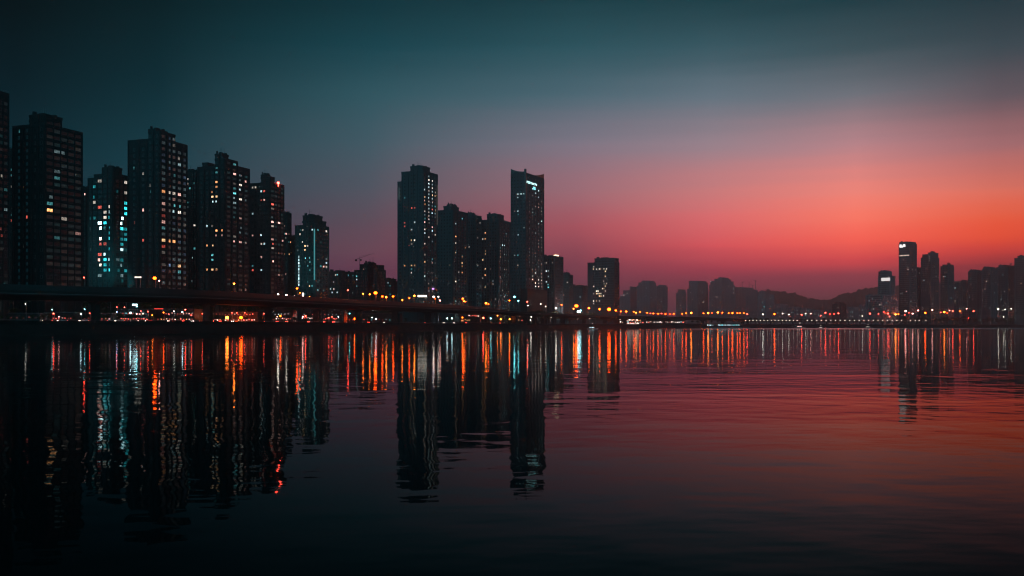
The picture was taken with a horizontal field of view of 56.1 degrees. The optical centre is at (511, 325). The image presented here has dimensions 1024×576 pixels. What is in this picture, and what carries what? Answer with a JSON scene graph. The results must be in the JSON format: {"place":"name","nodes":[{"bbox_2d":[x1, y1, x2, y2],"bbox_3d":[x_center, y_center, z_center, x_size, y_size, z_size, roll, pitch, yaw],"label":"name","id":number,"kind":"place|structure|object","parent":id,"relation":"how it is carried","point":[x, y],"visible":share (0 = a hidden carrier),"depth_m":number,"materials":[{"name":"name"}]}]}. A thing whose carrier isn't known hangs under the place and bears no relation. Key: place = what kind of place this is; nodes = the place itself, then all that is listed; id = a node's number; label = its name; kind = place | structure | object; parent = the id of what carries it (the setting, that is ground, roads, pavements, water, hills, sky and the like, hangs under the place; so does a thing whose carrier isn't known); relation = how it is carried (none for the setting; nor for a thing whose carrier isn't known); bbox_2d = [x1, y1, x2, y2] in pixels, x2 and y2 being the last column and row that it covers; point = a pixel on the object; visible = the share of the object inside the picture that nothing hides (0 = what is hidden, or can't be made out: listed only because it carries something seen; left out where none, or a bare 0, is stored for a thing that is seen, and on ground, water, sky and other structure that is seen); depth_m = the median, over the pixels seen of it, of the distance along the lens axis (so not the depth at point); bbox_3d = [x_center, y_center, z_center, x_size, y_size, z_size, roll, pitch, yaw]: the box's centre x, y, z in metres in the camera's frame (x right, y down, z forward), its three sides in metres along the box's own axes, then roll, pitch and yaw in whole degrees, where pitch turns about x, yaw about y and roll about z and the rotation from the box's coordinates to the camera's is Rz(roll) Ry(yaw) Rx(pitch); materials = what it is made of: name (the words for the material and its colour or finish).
{"place":"outdoors","nodes":[
{"label":"outdoors","id":0,"kind":"place"},
{"bbox_2d":[0,328,1023,575],"bbox_3d":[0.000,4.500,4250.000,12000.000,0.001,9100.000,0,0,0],"label":"water","id":1,"kind":"structure","parent":0,"point":[722,452],"depth_m":33.78,"materials":[{"name":"black liquid"}]},
{"bbox_2d":[707,324,749,328],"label":"boat","id":2,"kind":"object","parent":1,"relation":"on","point":[725,326],"depth_m":1477.75,"materials":[{"name":"paint"}]},
{"bbox_2d":[0,322,1023,335],"bbox_3d":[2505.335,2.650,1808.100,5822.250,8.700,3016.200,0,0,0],"label":"riverbank","id":3,"kind":"structure","parent":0,"point":[29,329],"depth_m":586.19,"materials":[{"name":"concrete"}]},
{"bbox_2d":[0,319,887,324],"bbox_3d":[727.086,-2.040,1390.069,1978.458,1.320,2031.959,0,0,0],"label":"river wall","id":4,"kind":"structure","parent":3,"relation":"on","point":[194,321],"depth_m":611.96,"materials":[{"name":"concrete"}]},
{"bbox_2d":[0,0,1023,323],"label":"sky","id":5,"kind":"structure","parent":0,"point":[790,146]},
{"bbox_2d":[708,280,961,323],"bbox_3d":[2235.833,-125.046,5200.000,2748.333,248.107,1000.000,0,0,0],"label":"hills","id":6,"kind":"structure","parent":0,"point":[857,298],"depth_m":5002.13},
{"bbox_3d":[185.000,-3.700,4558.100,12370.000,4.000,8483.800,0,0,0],"label":"ground","id":7,"kind":"structure","parent":0,"visible":0},
{"bbox_2d":[0,89,8,320],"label":"apartment tower","id":8,"kind":"structure","parent":7,"relation":"on","point":[4,192],"depth_m":478.92,"materials":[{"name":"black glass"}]},
{"bbox_2d":[0,115,6,283],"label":"window","id":9,"kind":"structure","parent":8,"relation":"in","point":[1,122],"depth_m":478.83,"materials":[{"name":"black glass"}]},
{"bbox_2d":[9,147,11,312],"bbox_3d":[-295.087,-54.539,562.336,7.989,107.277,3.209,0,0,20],"label":"apartment tower","id":10,"kind":"structure","parent":7,"relation":"on","point":[10,216],"depth_m":559.95,"materials":[{"name":"concrete"}]},
{"bbox_2d":[7,313,52,320],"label":"shop building","id":11,"kind":"structure","parent":7,"relation":"on","point":[26,316],"depth_m":480.82,"materials":[{"name":"grey"}]},
{"bbox_2d":[12,108,82,312],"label":"apartment tower","id":12,"kind":"structure","parent":7,"relation":"on","point":[47,199],"depth_m":505.81,"materials":[{"name":"concrete"}]},
{"bbox_2d":[18,121,80,285],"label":"window","id":13,"kind":"structure","parent":12,"relation":"in","point":[48,129],"depth_m":505.87,"materials":[{"name":"black glass"}]},
{"bbox_2d":[44,312,81,320],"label":"shop building","id":14,"kind":"structure","parent":7,"relation":"on","point":[76,315],"depth_m":499.59,"materials":[{"name":"grey"}]},
{"bbox_2d":[83,186,87,312],"bbox_3d":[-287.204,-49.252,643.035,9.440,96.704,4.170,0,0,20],"label":"apartment tower","id":15,"kind":"structure","parent":7,"relation":"on","point":[85,235],"depth_m":640.46,"materials":[{"name":"concrete"}]},
{"bbox_2d":[82,313,121,320],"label":"shop building","id":16,"kind":"structure","parent":7,"relation":"on","point":[112,316],"depth_m":509.11,"materials":[{"name":"grey"}]},
{"bbox_2d":[88,164,127,312],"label":"apartment tower","id":17,"kind":"structure","parent":7,"relation":"on","point":[108,227],"depth_m":604.28,"materials":[{"name":"grey concrete"}]},
{"bbox_2d":[90,175,126,287],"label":"window","id":18,"kind":"structure","parent":17,"relation":"in","point":[104,180],"depth_m":603.97,"materials":[{"name":"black glass"}]},
{"bbox_2d":[108,302,125,311],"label":"tree","id":19,"kind":"object","parent":7,"relation":"on","point":[113,304],"visible":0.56,"depth_m":563.31,"materials":[{"name":"green plant"}]},
{"bbox_2d":[115,304,156,320],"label":"shop building","id":20,"kind":"structure","parent":7,"relation":"on","point":[126,313],"depth_m":524.38,"materials":[{"name":"grey"}]},
{"bbox_2d":[138,303,157,308],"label":"tree","id":21,"kind":"object","parent":7,"relation":"on","point":[146,305],"visible":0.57,"depth_m":573.65,"materials":[{"name":"green plant"}]},
{"bbox_2d":[147,303,164,308],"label":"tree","id":22,"kind":"object","parent":7,"relation":"on","point":[159,305],"visible":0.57,"depth_m":577.44,"materials":[{"name":"green plant"}]},
{"bbox_2d":[128,123,187,308],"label":"apartment tower","id":23,"kind":"structure","parent":7,"relation":"on","point":[158,203],"depth_m":585.77,"materials":[{"name":"grey concrete"}]},
{"bbox_2d":[154,308,202,320],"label":"shop building","id":24,"kind":"structure","parent":7,"relation":"on","point":[195,314],"depth_m":539.97,"materials":[{"name":"brown"}]},
{"bbox_2d":[171,303,189,308],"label":"tree","id":25,"kind":"object","parent":7,"relation":"on","point":[180,305],"visible":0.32,"depth_m":585.78,"materials":[{"name":"green plant"}]},
{"bbox_2d":[188,167,196,308],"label":"apartment tower","id":26,"kind":"structure","parent":7,"relation":"on","point":[192,229],"depth_m":681.24,"materials":[{"name":"concrete"}]},
{"bbox_2d":[189,173,195,277],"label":"window","id":27,"kind":"structure","parent":26,"relation":"in","point":[189,173],"depth_m":681.22,"materials":[{"name":"black glass"}]},
{"bbox_2d":[197,147,249,311],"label":"apartment tower","id":28,"kind":"structure","parent":7,"relation":"on","point":[223,222],"depth_m":655.44,"materials":[{"name":"grey concrete"}]},
{"bbox_2d":[201,168,247,289],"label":"window","id":29,"kind":"structure","parent":28,"relation":"in","point":[246,186],"depth_m":653.68,"materials":[{"name":"black glass"}]},
{"bbox_2d":[220,305,233,311],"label":"tree","id":30,"kind":"object","parent":7,"relation":"on","point":[225,309],"visible":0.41,"depth_m":624.32,"materials":[{"name":"green plant"}]},
{"bbox_2d":[202,312,263,321],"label":"shop building","id":31,"kind":"structure","parent":7,"relation":"on","point":[252,316],"depth_m":580.28,"materials":[{"name":"brown"}]},
{"bbox_2d":[234,306,252,311],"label":"tree","id":32,"kind":"object","parent":7,"relation":"on","point":[246,308],"visible":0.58,"depth_m":640.83,"materials":[{"name":"green plant"}]},
{"bbox_2d":[250,172,283,311],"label":"apartment tower","id":33,"kind":"structure","parent":7,"relation":"on","point":[267,234],"depth_m":703.92,"materials":[{"name":"grey concrete"}]},
{"bbox_2d":[252,181,282,292],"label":"window","id":34,"kind":"structure","parent":33,"relation":"in","point":[263,181],"depth_m":703.87,"materials":[{"name":"black glass"}]},
{"bbox_2d":[259,310,297,321],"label":"shop building","id":35,"kind":"structure","parent":7,"relation":"on","point":[286,315],"depth_m":635.23,"materials":[{"name":"grey"}]},
{"bbox_2d":[284,211,291,309],"bbox_3d":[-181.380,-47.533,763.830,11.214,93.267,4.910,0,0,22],"label":"apartment tower","id":36,"kind":"structure","parent":7,"relation":"on","point":[287,253],"depth_m":760.93,"materials":[{"name":"concrete"}]},
{"bbox_2d":[284,217,290,290],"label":"window","id":37,"kind":"structure","parent":36,"relation":"in","point":[284,217],"depth_m":761.07,"materials":[{"name":"black glass"}]},
{"bbox_2d":[292,235,294,295],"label":"apartment tower","id":38,"kind":"structure","parent":7,"relation":"on","point":[293,265],"depth_m":800.21,"materials":[{"name":"concrete"}]},
{"bbox_2d":[295,209,328,321],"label":"apartment tower","id":39,"kind":"structure","parent":7,"relation":"on","point":[312,256],"depth_m":744.20,"materials":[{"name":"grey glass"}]},
{"bbox_2d":[297,221,326,294],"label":"window","id":40,"kind":"structure","parent":39,"relation":"in","point":[307,221],"depth_m":743.62,"materials":[{"name":"black glass"}]},
{"bbox_2d":[301,311,346,322],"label":"shop building","id":41,"kind":"structure","parent":7,"relation":"on","point":[334,315],"depth_m":700.57,"materials":[{"name":"grey"}]},
{"bbox_2d":[329,269,355,312],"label":"block","id":42,"kind":"structure","parent":7,"relation":"on","point":[341,282],"depth_m":905.35,"materials":[{"name":"grey glass"}]},
{"bbox_2d":[354,261,383,312],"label":"block","id":43,"kind":"structure","parent":7,"relation":"on","point":[364,279],"depth_m":963.45,"materials":[{"name":"concrete"}]},
{"bbox_2d":[347,313,402,322],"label":"shop building","id":44,"kind":"structure","parent":7,"relation":"on","point":[380,316],"depth_m":782.25,"materials":[{"name":"grey"}]},
{"bbox_2d":[0,284,751,323],"bbox_3d":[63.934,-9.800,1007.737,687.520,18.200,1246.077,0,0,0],"label":"viaduct","id":45,"kind":"object","parent":7,"relation":"on","point":[96,297],"visible":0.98,"depth_m":557.36,"materials":[{"name":"concrete"}]},
{"bbox_2d":[373,268,385,312],"bbox_3d":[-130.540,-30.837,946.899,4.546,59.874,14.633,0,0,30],"label":"block","id":46,"kind":"structure","parent":7,"relation":"on","point":[379,281],"depth_m":943.02,"materials":[{"name":"grey glass"}]},
{"bbox_2d":[386,278,396,301],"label":"block","id":47,"kind":"structure","parent":7,"relation":"on","point":[391,287],"depth_m":1152.62,"materials":[{"name":"concrete"}]},
{"bbox_2d":[397,163,437,322],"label":"apartment tower","id":48,"kind":"structure","parent":7,"relation":"on","point":[417,229],"depth_m":856.50,"materials":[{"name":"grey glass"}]},
{"bbox_2d":[399,174,435,301],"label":"window","id":49,"kind":"structure","parent":48,"relation":"in","point":[424,174],"depth_m":857.58,"materials":[{"name":"black glass"}]},
{"bbox_2d":[438,201,467,322],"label":"apartment tower","id":50,"kind":"structure","parent":7,"relation":"on","point":[452,254],"depth_m":955.15,"materials":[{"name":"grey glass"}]},
{"bbox_2d":[438,209,465,304],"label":"window","id":51,"kind":"structure","parent":50,"relation":"in","point":[450,209],"depth_m":955.06,"materials":[{"name":"black glass"}]},
{"bbox_2d":[461,314,479,322],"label":"shop building","id":52,"kind":"structure","parent":7,"relation":"on","point":[471,318],"depth_m":955.68,"materials":[{"name":"grey"}]},
{"bbox_2d":[468,209,481,322],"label":"apartment tower","id":53,"kind":"structure","parent":7,"relation":"on","point":[474,260],"depth_m":1002.78,"materials":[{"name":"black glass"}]},
{"bbox_2d":[469,218,477,305],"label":"window","id":54,"kind":"structure","parent":53,"relation":"in","point":[473,218],"depth_m":1002.85,"materials":[{"name":"black glass"}]},
{"bbox_2d":[482,211,510,322],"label":"apartment tower","id":55,"kind":"structure","parent":7,"relation":"on","point":[496,261],"depth_m":1015.17,"materials":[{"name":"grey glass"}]},
{"bbox_2d":[482,216,508,308],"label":"window","id":56,"kind":"structure","parent":55,"relation":"in","point":[495,216],"depth_m":1015.17,"materials":[{"name":"black glass"}]},
{"bbox_2d":[511,316,523,323],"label":"shop building","id":57,"kind":"structure","parent":7,"relation":"on","point":[520,318],"depth_m":1051.75,"materials":[{"name":"grey"}]},
{"bbox_2d":[511,169,546,323],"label":"skyscraper","id":58,"kind":"structure","parent":7,"relation":"on","point":[527,236],"depth_m":1107.03,"materials":[{"name":"grey glass"}]},
{"bbox_2d":[512,177,541,309],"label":"window","id":59,"kind":"structure","parent":58,"relation":"in","point":[512,177],"depth_m":1104.38,"materials":[{"name":"black glass"}]},
{"bbox_2d":[544,255,563,323],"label":"apartment tower","id":60,"kind":"structure","parent":7,"relation":"on","point":[554,276],"depth_m":1164.90,"materials":[{"name":"grey concrete"}]},
{"bbox_2d":[544,259,561,306],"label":"window","id":61,"kind":"structure","parent":60,"relation":"in","point":[548,259],"depth_m":1164.75,"materials":[{"name":"black glass"}]},
{"bbox_2d":[564,271,572,323],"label":"apartment tower","id":62,"kind":"structure","parent":7,"relation":"on","point":[568,292],"depth_m":1252.22,"materials":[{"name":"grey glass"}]},
{"bbox_2d":[573,284,586,323],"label":"block","id":63,"kind":"structure","parent":7,"relation":"on","point":[580,296],"depth_m":1454.12,"materials":[{"name":"grey"}]},
{"bbox_2d":[587,257,618,323],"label":"office tower","id":64,"kind":"structure","parent":7,"relation":"on","point":[603,284],"depth_m":1328.53,"materials":[{"name":"grey glass"}]},
{"bbox_2d":[593,261,615,306],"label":"window","id":65,"kind":"structure","parent":64,"relation":"in","point":[596,261],"depth_m":1327.59,"materials":[{"name":"black glass"}]},
{"bbox_2d":[619,286,636,315],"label":"distant tower","id":66,"kind":"structure","parent":7,"relation":"on","point":[628,301],"depth_m":4418.35,"materials":[{"name":"grey glass"}]},
{"bbox_2d":[622,291,633,315],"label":"window","id":67,"kind":"structure","parent":66,"relation":"in","point":[625,291],"depth_m":4412.93,"materials":[{"name":"black glass"}]},
{"bbox_2d":[615,318,644,323],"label":"riverside pavilion","id":68,"kind":"structure","parent":7,"relation":"on","point":[631,321],"depth_m":1321.49,"materials":[{"name":"grey"}]},
{"bbox_2d":[637,280,656,315],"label":"distant tower","id":69,"kind":"structure","parent":7,"relation":"on","point":[646,296],"depth_m":4319.75,"materials":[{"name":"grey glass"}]},
{"bbox_2d":[638,281,655,314],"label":"window","id":70,"kind":"structure","parent":69,"relation":"in","point":[641,281],"depth_m":4324.41,"materials":[{"name":"black glass"}]},
{"bbox_2d":[657,285,667,316],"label":"distant tower","id":71,"kind":"structure","parent":7,"relation":"on","point":[662,299],"depth_m":4411.27,"materials":[{"name":"grey glass"}]},
{"bbox_2d":[648,319,684,324],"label":"shop building","id":72,"kind":"structure","parent":7,"relation":"on","point":[680,321],"depth_m":1418.72,"materials":[{"name":"grey"}]},
{"bbox_2d":[676,289,685,323],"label":"distant tower","id":73,"kind":"structure","parent":7,"relation":"on","point":[680,301],"depth_m":4208.76,"materials":[{"name":"grey glass"}]},
{"bbox_2d":[687,281,707,323],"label":"distant tower","id":74,"kind":"structure","parent":7,"relation":"on","point":[697,298],"depth_m":4323.38,"materials":[{"name":"grey"}]},
{"bbox_2d":[709,277,734,323],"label":"distant tower","id":75,"kind":"structure","parent":7,"relation":"on","point":[721,294],"depth_m":4227.00,"materials":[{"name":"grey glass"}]},
{"bbox_2d":[712,278,728,309],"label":"window","id":76,"kind":"structure","parent":75,"relation":"in","point":[723,278],"depth_m":4218.05,"materials":[{"name":"black glass"}]},
{"bbox_2d":[735,287,757,323],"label":"distant tower","id":77,"kind":"structure","parent":7,"relation":"on","point":[746,300],"depth_m":4425.77,"materials":[{"name":"grey glass"}]},
{"bbox_2d":[737,291,752,317],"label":"window","id":78,"kind":"structure","parent":77,"relation":"in","point":[747,291],"depth_m":4420.48,"materials":[{"name":"black glass"}]},
{"bbox_2d":[758,291,773,323],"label":"distant tower","id":79,"kind":"structure","parent":7,"relation":"on","point":[766,303],"depth_m":3914.61,"materials":[{"name":"grey"}]},
{"bbox_2d":[774,303,787,323],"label":"block","id":80,"kind":"structure","parent":7,"relation":"on","point":[779,309],"depth_m":4315.04,"materials":[{"name":"grey"}]},
{"bbox_2d":[787,307,801,323],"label":"block","id":81,"kind":"structure","parent":7,"relation":"on","point":[794,313],"depth_m":4014.74,"materials":[{"name":"grey glass"}]},
{"bbox_2d":[801,308,812,323],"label":"block","id":82,"kind":"structure","parent":7,"relation":"on","point":[807,315],"depth_m":3912.73,"materials":[{"name":"grey glass"}]},
{"bbox_2d":[813,310,826,323],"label":"block","id":83,"kind":"structure","parent":7,"relation":"on","point":[817,314],"depth_m":3913.45,"materials":[{"name":"grey glass"}]},
{"bbox_2d":[744,320,927,324],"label":"footbridge","id":84,"kind":"object","parent":7,"relation":"on","point":[748,321],"visible":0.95,"depth_m":1693.56,"materials":[{"name":"concrete"}]},
{"bbox_2d":[832,302,846,323],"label":"block","id":85,"kind":"structure","parent":7,"relation":"on","point":[840,308],"depth_m":2509.04,"materials":[{"name":"grey brick"}]},
{"bbox_2d":[847,307,858,323],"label":"block","id":86,"kind":"structure","parent":7,"relation":"on","point":[853,313],"depth_m":3610.75,"materials":[{"name":"grey glass"}]},
{"bbox_2d":[859,304,865,323],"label":"block","id":87,"kind":"structure","parent":7,"relation":"on","point":[862,312],"depth_m":3408.30,"materials":[{"name":"grey glass"}]},
{"bbox_2d":[865,294,897,324],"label":"block","id":88,"kind":"structure","parent":7,"relation":"on","point":[882,305],"depth_m":1976.76,"materials":[{"name":"grey glass"}]},
{"bbox_2d":[867,296,894,313],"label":"window","id":89,"kind":"structure","parent":88,"relation":"in","point":[867,296],"depth_m":1973.58,"materials":[{"name":"black glass"}]},
{"bbox_2d":[878,270,894,294],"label":"distant tower","id":90,"kind":"structure","parent":7,"relation":"on","point":[886,282],"depth_m":2009.32,"materials":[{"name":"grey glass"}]},
{"bbox_2d":[879,273,888,293],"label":"window","id":91,"kind":"structure","parent":90,"relation":"in","point":[879,273],"depth_m":2012.51,"materials":[{"name":"black glass"}]},
{"bbox_2d":[899,241,916,324],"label":"distant tower","id":92,"kind":"structure","parent":7,"relation":"on","point":[907,276],"depth_m":2029.83,"materials":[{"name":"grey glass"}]},
{"bbox_2d":[900,243,915,313],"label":"window","id":93,"kind":"structure","parent":92,"relation":"in","point":[903,243],"depth_m":2028.29,"materials":[{"name":"black glass"}]},
{"bbox_2d":[917,267,920,324],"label":"distant tower","id":94,"kind":"structure","parent":7,"relation":"on","point":[919,293],"depth_m":2083.05,"materials":[{"name":"grey glass"}]},
{"bbox_2d":[921,251,938,324],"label":"distant tower","id":95,"kind":"structure","parent":7,"relation":"on","point":[929,281],"depth_m":2059.45,"materials":[{"name":"grey glass"}]},
{"bbox_2d":[922,255,937,313],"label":"window","id":96,"kind":"structure","parent":95,"relation":"in","point":[937,255],"depth_m":2059.23,"materials":[{"name":"black glass"}]},
{"bbox_2d":[940,263,953,324],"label":"distant tower","id":97,"kind":"structure","parent":7,"relation":"on","point":[946,287],"depth_m":2067.12,"materials":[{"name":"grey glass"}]},
{"bbox_2d":[941,268,952,313],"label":"window","id":98,"kind":"structure","parent":97,"relation":"in","point":[943,268],"depth_m":2065.77,"materials":[{"name":"black glass"}]},
{"bbox_2d":[954,282,962,324],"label":"apartment tower","id":99,"kind":"structure","parent":7,"relation":"on","point":[958,296],"depth_m":2154.74,"materials":[{"name":"grey glass"}]},
{"bbox_2d":[961,280,967,324],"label":"apartment tower","id":100,"kind":"structure","parent":7,"relation":"on","point":[965,294],"depth_m":2202.78,"materials":[{"name":"grey concrete"}]},
{"bbox_2d":[968,269,981,324],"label":"apartment tower","id":101,"kind":"structure","parent":7,"relation":"on","point":[975,290],"depth_m":2158.08,"materials":[{"name":"grey concrete"}]},
{"bbox_2d":[969,271,978,314],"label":"window","id":102,"kind":"structure","parent":101,"relation":"in","point":[970,271],"depth_m":2158.05,"materials":[{"name":"black glass"}]},
{"bbox_2d":[982,266,997,324],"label":"apartment tower","id":103,"kind":"structure","parent":7,"relation":"on","point":[989,292],"depth_m":2108.64,"materials":[{"name":"grey concrete"}]},
{"bbox_2d":[983,271,996,313],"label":"window","id":104,"kind":"structure","parent":103,"relation":"in","point":[983,271],"depth_m":2108.06,"materials":[{"name":"black glass"}]},
{"bbox_2d":[996,264,1013,324],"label":"apartment tower","id":105,"kind":"structure","parent":7,"relation":"on","point":[1006,287],"depth_m":2159.53,"materials":[{"name":"grey concrete"}]},
{"bbox_2d":[997,269,1009,314],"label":"window","id":106,"kind":"structure","parent":105,"relation":"in","point":[997,269],"depth_m":2159.63,"materials":[{"name":"black glass"}]},
{"bbox_2d":[1014,255,1023,324],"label":"apartment tower","id":107,"kind":"structure","parent":7,"relation":"on","point":[1019,290],"depth_m":2118.01,"materials":[{"name":"grey concrete"}]},
{"bbox_2d":[1016,258,1022,313],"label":"window","id":108,"kind":"structure","parent":107,"relation":"in","point":[1018,258],"depth_m":2117.86,"materials":[{"name":"black glass"}]}
]}

